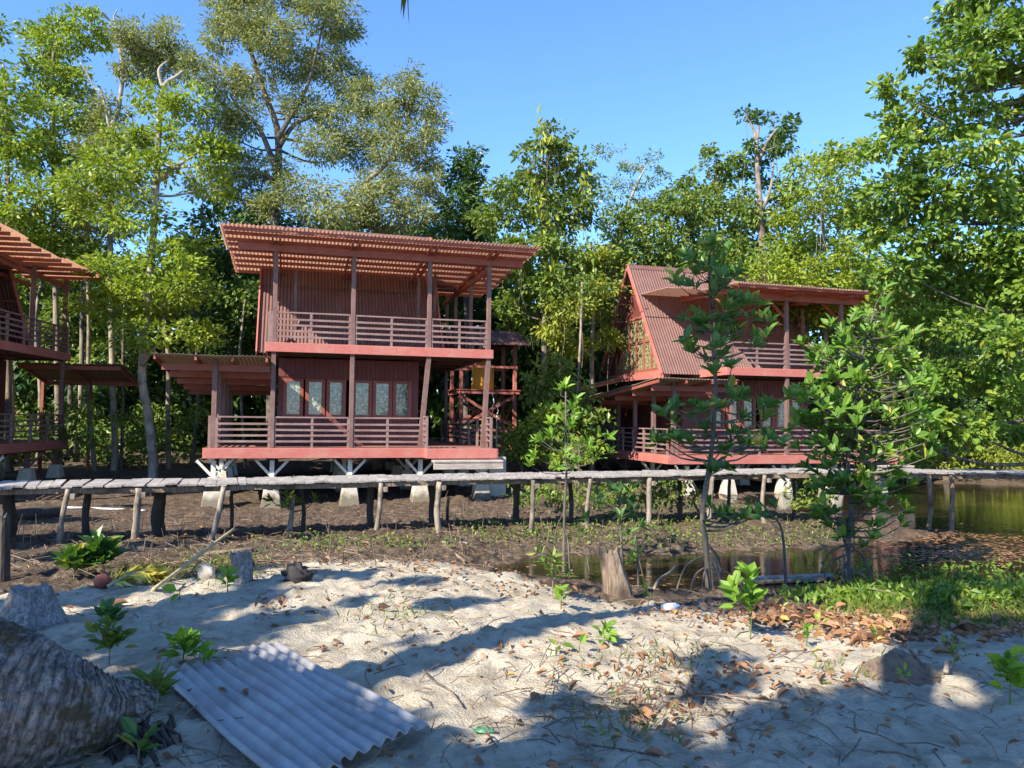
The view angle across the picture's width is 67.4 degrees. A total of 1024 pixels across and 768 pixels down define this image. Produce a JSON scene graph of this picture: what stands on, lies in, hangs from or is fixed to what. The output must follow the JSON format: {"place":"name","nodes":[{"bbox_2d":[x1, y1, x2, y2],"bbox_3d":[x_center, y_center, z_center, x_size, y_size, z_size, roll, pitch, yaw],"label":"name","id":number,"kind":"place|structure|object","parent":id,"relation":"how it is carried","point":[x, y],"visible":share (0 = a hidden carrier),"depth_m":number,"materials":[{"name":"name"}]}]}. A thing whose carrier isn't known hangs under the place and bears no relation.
{"place":"outdoors","nodes":[
{"label":"outdoors","id":0,"kind":"place"},
{"bbox_2d":[0,448,1023,767],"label":"ground","id":1,"kind":"structure","parent":0,"point":[232,624],"depth_m":5.77,"materials":[{"name":"sand"}]},
{"bbox_2d":[0,510,10,581],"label":"post","id":2,"kind":"object","parent":1,"relation":"on","point":[5,556],"visible":0.93,"depth_m":9.06,"materials":[{"name":"wood"}]},
{"bbox_2d":[0,582,67,630],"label":"tree stump","id":3,"kind":"object","parent":1,"relation":"on","point":[36,608],"visible":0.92,"depth_m":5.89,"materials":[{"name":"wood"}]},
{"bbox_2d":[16,506,60,519],"bbox_3d":[-10.733,2.915,17.360,0.322,0.335,1.443,0,-3,12],"label":"log","id":4,"kind":"object","parent":1,"relation":"on","point":[40,512],"visible":0.71,"depth_m":17.26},
{"bbox_2d":[0,13,80,471],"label":"tall tree","id":5,"kind":"object","parent":1,"relation":"on","point":[11,213],"visible":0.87,"depth_m":28.96,"materials":[{"name":"green plant"}]},
{"bbox_2d":[12,226,73,464],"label":"slender tree","id":6,"kind":"object","parent":1,"relation":"on","point":[13,385],"visible":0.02,"depth_m":31.56,"materials":[{"name":"green plant"}]},
{"bbox_2d":[19,221,74,464],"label":"slender tree","id":7,"kind":"object","parent":1,"relation":"on","point":[40,281],"visible":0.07,"depth_m":32.04,"materials":[{"name":"green plant"}]},
{"bbox_2d":[5,0,113,463],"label":"tall tree","id":8,"kind":"object","parent":1,"relation":"on","point":[50,70],"visible":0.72,"depth_m":31.00,"materials":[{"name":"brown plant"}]},
{"bbox_2d":[0,222,137,480],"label":"cottage","id":9,"kind":"structure","parent":1,"relation":"on","point":[20,253],"depth_m":26.19,"materials":[{"name":"brown wood"}]},
{"bbox_2d":[48,543,96,578],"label":"leafy plant","id":10,"kind":"object","parent":1,"relation":"on","point":[72,555],"visible":0.96,"depth_m":8.88,"materials":[{"name":"green plant"}]},
{"bbox_2d":[2,216,149,454],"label":"background tree","id":11,"kind":"object","parent":1,"relation":"on","point":[131,363],"visible":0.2,"depth_m":35.73,"materials":[{"name":"green plant"}]},
{"bbox_2d":[45,216,125,470],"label":"slender tree","id":12,"kind":"object","parent":1,"relation":"on","point":[92,451],"visible":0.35,"depth_m":29.67,"materials":[{"name":"green plant"}]},
{"bbox_2d":[46,231,130,461],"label":"slender tree","id":13,"kind":"object","parent":1,"relation":"on","point":[81,360],"visible":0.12,"depth_m":33.10,"materials":[{"name":"green plant"}]},
{"bbox_2d":[0,616,182,767],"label":"palm log","id":14,"kind":"object","parent":1,"relation":"on","point":[59,705],"visible":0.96,"depth_m":3.39,"materials":[{"name":"grey wood"}]},
{"bbox_2d":[75,525,127,573],"bbox_3d":[-4.891,1.973,9.080,0.562,0.598,0.583,0,-3,17],"label":"leafy plant","id":15,"kind":"object","parent":1,"relation":"on","point":[103,547],"visible":0.95,"depth_m":9.04,"materials":[{"name":"green plant"}]},
{"bbox_2d":[93,573,111,587],"bbox_3d":[-4.178,2.015,7.838,0.182,0.155,0.155,1,-3,0],"label":"coconut husk","id":16,"kind":"object","parent":1,"relation":"on","point":[102,580],"visible":0.95,"depth_m":7.79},
{"bbox_2d":[81,614,138,664],"bbox_3d":[-2.565,1.648,4.899,0.344,0.335,0.273,2,-3,-29],"label":"seedling","id":17,"kind":"object","parent":1,"relation":"on","point":[111,637],"visible":0.98,"depth_m":4.90,"materials":[{"name":"green plant"}]},
{"bbox_2d":[94,597,128,623],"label":"seedling","id":18,"kind":"object","parent":1,"relation":"on","point":[109,609],"visible":0.76,"depth_m":5.43,"materials":[{"name":"green plant"}]},
{"bbox_2d":[81,243,178,470],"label":"slender tree","id":19,"kind":"object","parent":1,"relation":"on","point":[121,467],"visible":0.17,"depth_m":29.98,"materials":[{"name":"green plant"}]},
{"bbox_2d":[44,8,216,470],"bbox_3d":[-14.998,-5.787,30.299,6.685,18.628,4.730,1,-3,0],"label":"tall tree","id":20,"kind":"object","parent":1,"relation":"on","point":[145,61],"visible":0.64,"depth_m":30.23,"materials":[{"name":"green plant"}]},
{"bbox_2d":[115,716,161,763],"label":"seedling","id":21,"kind":"object","parent":1,"relation":"on","point":[129,725],"visible":0.95,"depth_m":3.54,"materials":[{"name":"green plant"}]},
{"bbox_2d":[107,558,175,588],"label":"palm frond","id":22,"kind":"object","parent":1,"relation":"on","point":[138,574],"visible":0.99,"depth_m":7.72,"materials":[{"name":"yellow plant"}]},
{"bbox_2d":[43,60,245,478],"bbox_3d":[-12.825,-4.067,26.779,7.115,15.392,4.866,1,-3,0],"label":"tall tree","id":23,"kind":"object","parent":1,"relation":"on","point":[175,248],"visible":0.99,"depth_m":26.59,"materials":[{"name":"green plant"}]},
{"bbox_2d":[123,661,180,709],"bbox_3d":[-1.967,1.643,4.178,0.314,0.270,0.304,1,-3,-18],"label":"seedling","id":24,"kind":"object","parent":1,"relation":"on","point":[158,681],"visible":0.49,"depth_m":4.16,"materials":[{"name":"green plant"}]},
{"bbox_2d":[120,266,211,469],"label":"slender tree","id":25,"kind":"object","parent":1,"relation":"on","point":[168,428],"visible":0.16,"depth_m":30.96,"materials":[{"name":"green plant"}]},
{"bbox_2d":[161,583,185,601],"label":"seedling","id":26,"kind":"object","parent":1,"relation":"on","point":[170,588],"visible":1,"depth_m":6.80,"materials":[{"name":"green plant"}]},
{"bbox_2d":[159,625,203,664],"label":"seedling","id":27,"kind":"object","parent":1,"relation":"on","point":[188,640],"visible":0.88,"depth_m":4.90,"materials":[{"name":"green plant"}]},
{"bbox_2d":[151,527,235,590],"bbox_3d":[-3.358,1.840,8.251,0.043,0.300,2.146,1,-3,-1],"label":"bamboo pole","id":28,"kind":"object","parent":1,"relation":"on","point":[175,573],"visible":1,"depth_m":7.96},
{"bbox_2d":[155,264,238,465],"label":"slender tree","id":29,"kind":"object","parent":1,"relation":"on","point":[193,453],"visible":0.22,"depth_m":31.90,"materials":[{"name":"green plant"}]},
{"bbox_2d":[189,640,217,663],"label":"seedling","id":30,"kind":"object","parent":1,"relation":"on","point":[205,650],"visible":0.77,"depth_m":4.87,"materials":[{"name":"green plant"}]},
{"bbox_2d":[197,563,215,579],"bbox_3d":[-3.159,1.962,7.936,0.193,0.216,0.128,1,-3,0],"label":"stone block","id":31,"kind":"object","parent":1,"relation":"on","point":[207,571],"depth_m":7.90,"materials":[{"name":"stone"}]},
{"bbox_2d":[159,192,266,439],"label":"background tree","id":32,"kind":"object","parent":1,"relation":"on","point":[219,254],"visible":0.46,"depth_m":33.76,"materials":[{"name":"green plant"}]},
{"bbox_2d":[175,263,250,461],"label":"slender tree","id":33,"kind":"object","parent":1,"relation":"on","point":[207,312],"visible":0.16,"depth_m":33.90,"materials":[{"name":"green plant"}]},
{"bbox_2d":[216,566,241,591],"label":"seedling","id":34,"kind":"object","parent":1,"relation":"on","point":[229,572],"visible":0.97,"depth_m":7.16,"materials":[{"name":"green plant"}]},
{"bbox_2d":[201,272,260,467],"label":"slender tree","id":35,"kind":"object","parent":1,"relation":"on","point":[242,298],"visible":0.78,"depth_m":31.45,"materials":[{"name":"green plant"}]},
{"bbox_2d":[230,548,252,583],"bbox_3d":[-2.668,1.800,7.574,0.225,0.387,0.208,1,-3,0],"label":"tree stump","id":36,"kind":"object","parent":1,"relation":"on","point":[242,562],"visible":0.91,"depth_m":7.49,"materials":[{"name":"wood"}]},
{"bbox_2d":[168,0,403,464],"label":"tall tree","id":37,"kind":"object","parent":1,"relation":"on","point":[254,36],"visible":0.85,"depth_m":33.26,"materials":[{"name":"green plant"}]},
{"bbox_2d":[262,475,319,531],"bbox_3d":[-4.490,2.411,15.326,1.033,1.203,1.384,0,-3,23],"label":"sprouting pole","id":38,"kind":"object","parent":1,"relation":"on","point":[294,498],"visible":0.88,"depth_m":15.19,"materials":[{"name":"plant"}]},
{"bbox_2d":[162,640,429,767],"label":"corrugated sheet","id":39,"kind":"object","parent":1,"relation":"on","point":[293,709],"visible":0.99,"depth_m":4.03,"materials":[{"name":"metal"}]},
{"bbox_2d":[281,561,314,582],"bbox_3d":[-2.135,1.903,7.623,0.345,0.293,0.238,1,-3,0],"label":"charred root","id":40,"kind":"object","parent":1,"relation":"on","point":[295,572],"visible":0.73,"depth_m":7.57,"materials":[{"name":"grey wood"}]},
{"bbox_2d":[0,393,617,470],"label":"undergrowth","id":41,"kind":"object","parent":1,"relation":"on","point":[132,440],"visible":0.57,"depth_m":28.69,"materials":[{"name":"green plant"}]},
{"bbox_2d":[151,222,541,508],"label":"cottage","id":42,"kind":"structure","parent":1,"relation":"on","point":[348,323],"depth_m":24.60,"materials":[{"name":"brown wood"}]},
{"bbox_2d":[283,379,303,415],"bbox_3d":[-7.005,0.436,24.589,0.620,1.200,0.095,1,-3,-16],"label":"window","id":43,"kind":"structure","parent":42,"relation":"in","point":[292,391],"depth_m":24.60,"materials":[{"name":"glass"}]},
{"bbox_2d":[305,379,324,416],"bbox_3d":[-6.349,0.452,24.777,0.620,1.200,0.095,1,-3,-16],"label":"window","id":44,"kind":"structure","parent":42,"relation":"in","point":[314,388],"depth_m":24.78,"materials":[{"name":"glass"}]},
{"bbox_2d":[326,380,345,416],"bbox_3d":[-5.717,0.467,24.958,0.620,1.200,0.095,1,-3,-16],"label":"window","id":45,"kind":"structure","parent":42,"relation":"in","point":[335,391],"depth_m":24.97,"materials":[{"name":"glass"}]},
{"bbox_2d":[354,380,371,416],"bbox_3d":[-4.917,0.486,25.187,0.640,1.200,0.095,1,-3,-16],"label":"window","id":46,"kind":"structure","parent":42,"relation":"in","point":[362,389],"depth_m":25.20,"materials":[{"name":"glass"}]},
{"bbox_2d":[372,381,392,416],"bbox_3d":[-4.283,0.501,25.369,0.640,1.200,0.095,1,-3,-16],"label":"window","id":47,"kind":"structure","parent":42,"relation":"in","point":[382,393],"depth_m":25.38,"materials":[{"name":"glass"}]},
{"bbox_2d":[392,381,411,417],"bbox_3d":[-3.661,0.515,25.547,0.620,1.200,0.095,1,-3,-16],"label":"window","id":48,"kind":"structure","parent":42,"relation":"in","point":[402,390],"depth_m":25.55,"materials":[{"name":"glass"}]},
{"bbox_2d":[245,209,454,279],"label":"background tree","id":49,"kind":"object","parent":1,"relation":"on","point":[288,220],"visible":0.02,"depth_m":35.40,"materials":[{"name":"green plant"}]},
{"bbox_2d":[257,57,455,469],"bbox_3d":[-5.676,-4.910,30.441,8.115,17.568,4.743,3,-3,-36],"label":"tall tree","id":50,"kind":"object","parent":1,"relation":"on","point":[361,212],"visible":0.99,"depth_m":30.54,"materials":[{"name":"green plant"}]},
{"bbox_2d":[17,487,839,565],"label":"mud shoots","id":51,"kind":"object","parent":1,"relation":"on","point":[345,541],"visible":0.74,"depth_m":14.63,"materials":[{"name":"plant"}]},
{"bbox_2d":[400,140,502,443],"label":"vine tree","id":52,"kind":"object","parent":1,"relation":"on","point":[467,196],"visible":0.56,"depth_m":38.04,"materials":[{"name":"green plant"}]},
{"bbox_2d":[443,328,530,456],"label":"water tower","id":53,"kind":"structure","parent":1,"relation":"on","point":[502,342],"depth_m":34.94,"materials":[{"name":"red paint"}]},
{"bbox_2d":[471,361,493,388],"bbox_3d":[-1.352,-0.390,35.619,1.060,1.360,1.060,1,-3,-16],"label":"water tank","id":54,"kind":"object","parent":53,"relation":"on","point":[478,376],"visible":0.58,"depth_m":35.20,"materials":[{"name":"yellow plastic"}]},
{"bbox_2d":[486,456,505,496],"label":"concrete block","id":55,"kind":"structure","parent":1,"relation":"on","point":[497,489],"depth_m":24.59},
{"bbox_2d":[438,279,584,447],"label":"background tree","id":56,"kind":"object","parent":1,"relation":"on","point":[520,416],"visible":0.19,"depth_m":40.09,"materials":[{"name":"green plant"}]},
{"bbox_2d":[0,468,1023,543],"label":"boardwalk","id":57,"kind":"structure","parent":1,"relation":"on","point":[159,488],"depth_m":15.55,"materials":[{"name":"grey wood"}]},
{"bbox_2d":[0,505,1023,767],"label":"leaf litter","id":58,"kind":"object","parent":1,"relation":"on","point":[774,617],"visible":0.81,"depth_m":6.11,"materials":[{"name":"plant"}]},
{"bbox_2d":[0,497,1023,767],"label":"twigs","id":59,"kind":"object","parent":1,"relation":"on","point":[552,679],"visible":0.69,"depth_m":4.77,"materials":[{"name":"wood"}]},
{"bbox_2d":[4,221,1023,457],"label":"distant wood","id":60,"kind":"object","parent":1,"relation":"on","point":[26,393],"visible":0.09,"depth_m":40.77,"materials":[{"name":"green plant"}]},
{"bbox_2d":[492,403,564,485],"bbox_3d":[0.603,2.199,27.144,2.236,3.083,2.557,2,-3,-22],"label":"bush","id":61,"kind":"object","parent":1,"relation":"on","point":[518,442],"visible":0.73,"depth_m":27.09,"materials":[{"name":"green plant"}]},
{"bbox_2d":[38,540,1023,767],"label":"grass","id":62,"kind":"structure","parent":1,"relation":"on","point":[987,611],"depth_m":6.89,"materials":[{"name":"plant"}]},
{"bbox_2d":[460,104,615,470],"bbox_3d":[1.081,-3.672,31.616,6.464,15.158,5.277,1,-3,0],"label":"tree","id":63,"kind":"object","parent":1,"relation":"on","point":[547,237],"visible":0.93,"depth_m":31.20,"materials":[{"name":"green plant"}]},
{"bbox_2d":[525,542,577,597],"bbox_3d":[0.398,1.867,7.719,0.534,0.593,0.309,1,-3,0],"label":"seedling","id":64,"kind":"object","parent":1,"relation":"on","point":[554,557],"visible":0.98,"depth_m":7.69,"materials":[{"name":"green plant"}]},
{"bbox_2d":[511,349,606,471],"bbox_3d":[1.875,1.234,28.832,3.156,5.086,3.905,-1,-3,30],"label":"bush","id":65,"kind":"object","parent":1,"relation":"on","point":[548,392],"visible":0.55,"depth_m":28.45,"materials":[{"name":"green plant"}]},
{"bbox_2d":[231,466,892,555],"bbox_3d":[3.780,3.199,22.672,12.007,0.980,28.564,0,-3,13],"label":"creeping cover","id":66,"kind":"object","parent":1,"relation":"on","point":[342,540],"visible":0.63,"depth_m":15.88,"materials":[{"name":"green plant"}]},
{"bbox_2d":[554,584,571,608],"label":"seedling","id":67,"kind":"object","parent":1,"relation":"on","point":[559,590],"visible":0.92,"depth_m":6.96,"materials":[{"name":"green plant"}]},
{"bbox_2d":[524,375,617,574],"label":"mangrove sapling","id":68,"kind":"object","parent":1,"relation":"on","point":[575,416],"visible":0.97,"depth_m":13.15,"materials":[{"name":"green plant"}]},
{"bbox_2d":[550,755,591,764],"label":"branch","id":69,"kind":"object","parent":1,"relation":"on","point":[570,758],"visible":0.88,"depth_m":3.57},
{"bbox_2d":[526,242,629,470],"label":"slender tree","id":70,"kind":"object","parent":1,"relation":"on","point":[581,301],"visible":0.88,"depth_m":29.49,"materials":[{"name":"green plant"}]},
{"bbox_2d":[526,291,629,432],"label":"background tree","id":71,"kind":"object","parent":1,"relation":"on","point":[585,366],"visible":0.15,"depth_m":34.40,"materials":[{"name":"green plant"}]},
{"bbox_2d":[548,435,608,494],"bbox_3d":[2.171,2.724,25.206,2.082,2.131,1.601,1,-3,0],"label":"bush","id":72,"kind":"object","parent":1,"relation":"on","point":[557,458],"visible":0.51,"depth_m":25.12,"materials":[{"name":"green plant"}]},
{"bbox_2d":[528,232,637,470],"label":"feathery tree","id":73,"kind":"object","parent":1,"relation":"on","point":[563,338],"visible":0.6,"depth_m":31.86,"materials":[{"name":"green plant"}]},
{"bbox_2d":[592,620,618,644],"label":"seedling","id":74,"kind":"object","parent":1,"relation":"on","point":[606,628],"visible":0.88,"depth_m":5.54,"materials":[{"name":"green plant"}]},
{"bbox_2d":[573,480,649,576],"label":"mangrove sapling","id":75,"kind":"object","parent":1,"relation":"on","point":[628,511],"visible":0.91,"depth_m":11.78,"materials":[{"name":"green plant"}]},
{"bbox_2d":[598,546,632,597],"bbox_3d":[1.173,2.101,8.561,0.388,0.590,0.335,2,-3,-31],"label":"tree stump","id":76,"kind":"object","parent":1,"relation":"on","point":[615,582],"visible":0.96,"depth_m":8.46,"materials":[{"name":"brown wood"}]},
{"bbox_2d":[575,742,659,757],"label":"branch","id":77,"kind":"object","parent":1,"relation":"on","point":[627,750],"visible":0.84,"depth_m":3.69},
{"bbox_2d":[626,535,643,586],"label":"mangrove sapling","id":78,"kind":"object","parent":1,"relation":"on","point":[633,555],"visible":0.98,"depth_m":10.88,"materials":[{"name":"green plant"}]},
{"bbox_2d":[590,143,681,459],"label":"umbrella tree","id":79,"kind":"object","parent":1,"relation":"on","point":[633,189],"visible":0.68,"depth_m":38.84,"materials":[{"name":"green plant"}]},
{"bbox_2d":[502,468,838,512],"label":"shrubs","id":80,"kind":"object","parent":1,"relation":"on","point":[661,493],"visible":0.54,"depth_m":18.79,"materials":[{"name":"green plant"}]},
{"bbox_2d":[590,185,773,469],"bbox_3d":[7.234,-2.273,34.112,8.377,13.049,5.692,1,-3,0],"label":"leafy tree","id":81,"kind":"object","parent":1,"relation":"on","point":[668,207],"visible":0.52,"depth_m":33.46,"materials":[{"name":"green plant"}]},
{"bbox_2d":[645,229,793,590],"bbox_3d":[3.092,0.486,11.206,1.988,5.343,2.534,-2,-4,44],"label":"mangrove tree","id":82,"kind":"object","parent":1,"relation":"on","point":[717,282],"visible":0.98,"depth_m":11.08,"materials":[{"name":"green plant"}]},
{"bbox_2d":[523,264,929,495],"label":"cottage","id":83,"kind":"structure","parent":1,"relation":"on","point":[653,363],"depth_m":29.59,"materials":[{"name":"brown wood"}]},
{"bbox_2d":[615,316,657,374],"bbox_3d":[5.115,-1.618,31.443,0.058,2.300,4.300,1,-3,-15],"label":"gable window","id":84,"kind":"structure","parent":83,"relation":"in","point":[638,356],"depth_m":31.59,"materials":[{"name":"red paint"}]},
{"bbox_2d":[710,398,724,427],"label":"window","id":85,"kind":"structure","parent":83,"relation":"in","point":[720,416],"depth_m":29.12,"materials":[{"name":"glass"}]},
{"bbox_2d":[725,397,740,427],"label":"window","id":86,"kind":"structure","parent":83,"relation":"in","point":[736,406],"depth_m":29.31,"materials":[{"name":"glass"}]},
{"bbox_2d":[741,397,755,428],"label":"window","id":87,"kind":"structure","parent":83,"relation":"in","point":[750,406],"depth_m":29.48,"materials":[{"name":"glass"}]},
{"bbox_2d":[759,397,774,428],"bbox_3d":[9.855,1.124,29.684,0.640,1.200,0.095,1,-3,-15],"label":"window","id":88,"kind":"structure","parent":83,"relation":"in","point":[770,421],"depth_m":29.68,"materials":[{"name":"glass"}]},
{"bbox_2d":[775,398,789,428],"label":"window","id":89,"kind":"structure","parent":83,"relation":"in","point":[779,419],"depth_m":29.85,"materials":[{"name":"glass"}]},
{"bbox_2d":[665,140,807,468],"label":"leafy tree","id":90,"kind":"object","parent":1,"relation":"on","point":[749,219],"visible":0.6,"depth_m":34.94,"materials":[{"name":"green plant"}]},
{"bbox_2d":[718,560,767,639],"bbox_3d":[1.801,1.696,5.989,0.360,0.628,0.394,0,-3,21],"label":"seedling","id":91,"kind":"object","parent":1,"relation":"on","point":[750,597],"visible":0.99,"depth_m":5.98,"materials":[{"name":"green plant"}]},
{"bbox_2d":[726,495,786,584],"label":"mangrove sapling","id":92,"kind":"object","parent":1,"relation":"on","point":[773,502],"visible":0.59,"depth_m":12.05,"materials":[{"name":"green plant"}]},
{"bbox_2d":[726,103,802,468],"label":"vine tree","id":93,"kind":"object","parent":1,"relation":"on","point":[778,138],"visible":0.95,"depth_m":33.65,"materials":[{"name":"green plant"}]},
{"bbox_2d":[731,134,895,486],"bbox_3d":[13.002,-3.020,30.862,7.628,14.832,5.462,2,-3,-25],"label":"vine tree","id":94,"kind":"object","parent":1,"relation":"on","point":[828,163],"visible":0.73,"depth_m":30.67,"materials":[{"name":"green plant"}]},
{"bbox_2d":[778,280,949,584],"bbox_3d":[6.040,0.895,12.807,3.410,5.200,2.578,1,-3,0],"label":"mangrove tree","id":95,"kind":"object","parent":1,"relation":"on","point":[837,404],"visible":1,"depth_m":12.40,"materials":[{"name":"green plant"}]},
{"bbox_2d":[740,551,1023,614],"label":"bank weeds","id":96,"kind":"object","parent":1,"relation":"on","point":[923,588],"visible":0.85,"depth_m":8.86,"materials":[{"name":"green plant"}]},
{"bbox_2d":[857,647,940,685],"bbox_3d":[2.475,1.786,4.911,0.534,0.181,0.440,1,-3,0],"label":"dirt mound","id":97,"kind":"object","parent":1,"relation":"on","point":[886,665],"visible":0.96,"depth_m":4.83,"materials":[{"name":"soil"}]},
{"bbox_2d":[832,0,1023,466],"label":"broadleaf tree","id":98,"kind":"object","parent":1,"relation":"on","point":[1000,197],"visible":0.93,"depth_m":16.18,"materials":[{"name":"green plant"}]},
{"bbox_2d":[856,273,1023,480],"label":"background tree","id":99,"kind":"object","parent":1,"relation":"on","point":[965,403],"visible":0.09,"depth_m":33.47,"materials":[{"name":"green plant"}]},
{"bbox_2d":[881,438,1023,479],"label":"bank scrub","id":100,"kind":"object","parent":1,"relation":"on","point":[966,450],"visible":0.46,"depth_m":33.95,"materials":[{"name":"green plant"}]},
{"bbox_2d":[940,634,972,671],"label":"seedling","id":101,"kind":"object","parent":1,"relation":"on","point":[951,649],"visible":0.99,"depth_m":5.01,"materials":[{"name":"green plant"}]},
{"bbox_2d":[984,645,1023,704],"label":"seedling","id":102,"kind":"object","parent":1,"relation":"on","point":[1009,665],"visible":1,"depth_m":4.33,"materials":[{"name":"green plant"}]},
{"bbox_2d":[0,0,1023,408],"label":"sky","id":103,"kind":"structure","parent":0,"point":[668,75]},
{"bbox_2d":[491,481,1023,590],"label":"water","id":104,"kind":"structure","parent":0,"point":[991,506],"depth_m":15.17,"materials":[{"name":"liquid"}]},
{"bbox_2d":[526,516,1023,589],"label":"floating leaves","id":105,"kind":"object","parent":104,"relation":"on","point":[969,556],"visible":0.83,"depth_m":15.59,"materials":[{"name":"green plant"}]},
{"bbox_2d":[738,577,826,584],"bbox_3d":[4.318,3.158,12.307,1.609,0.050,0.090,1,-3,-13],"label":"plank","id":106,"kind":"object","parent":104,"relation":"on","point":[773,581],"visible":0.6,"depth_m":12.30,"materials":[{"name":"grey wood"}]},
{"bbox_2d":[754,573,835,579],"bbox_3d":[4.657,3.178,12.649,1.445,0.050,0.160,1,-3,-13],"label":"plank","id":107,"kind":"object","parent":104,"relation":"on","point":[827,575],"visible":0.6,"depth_m":12.62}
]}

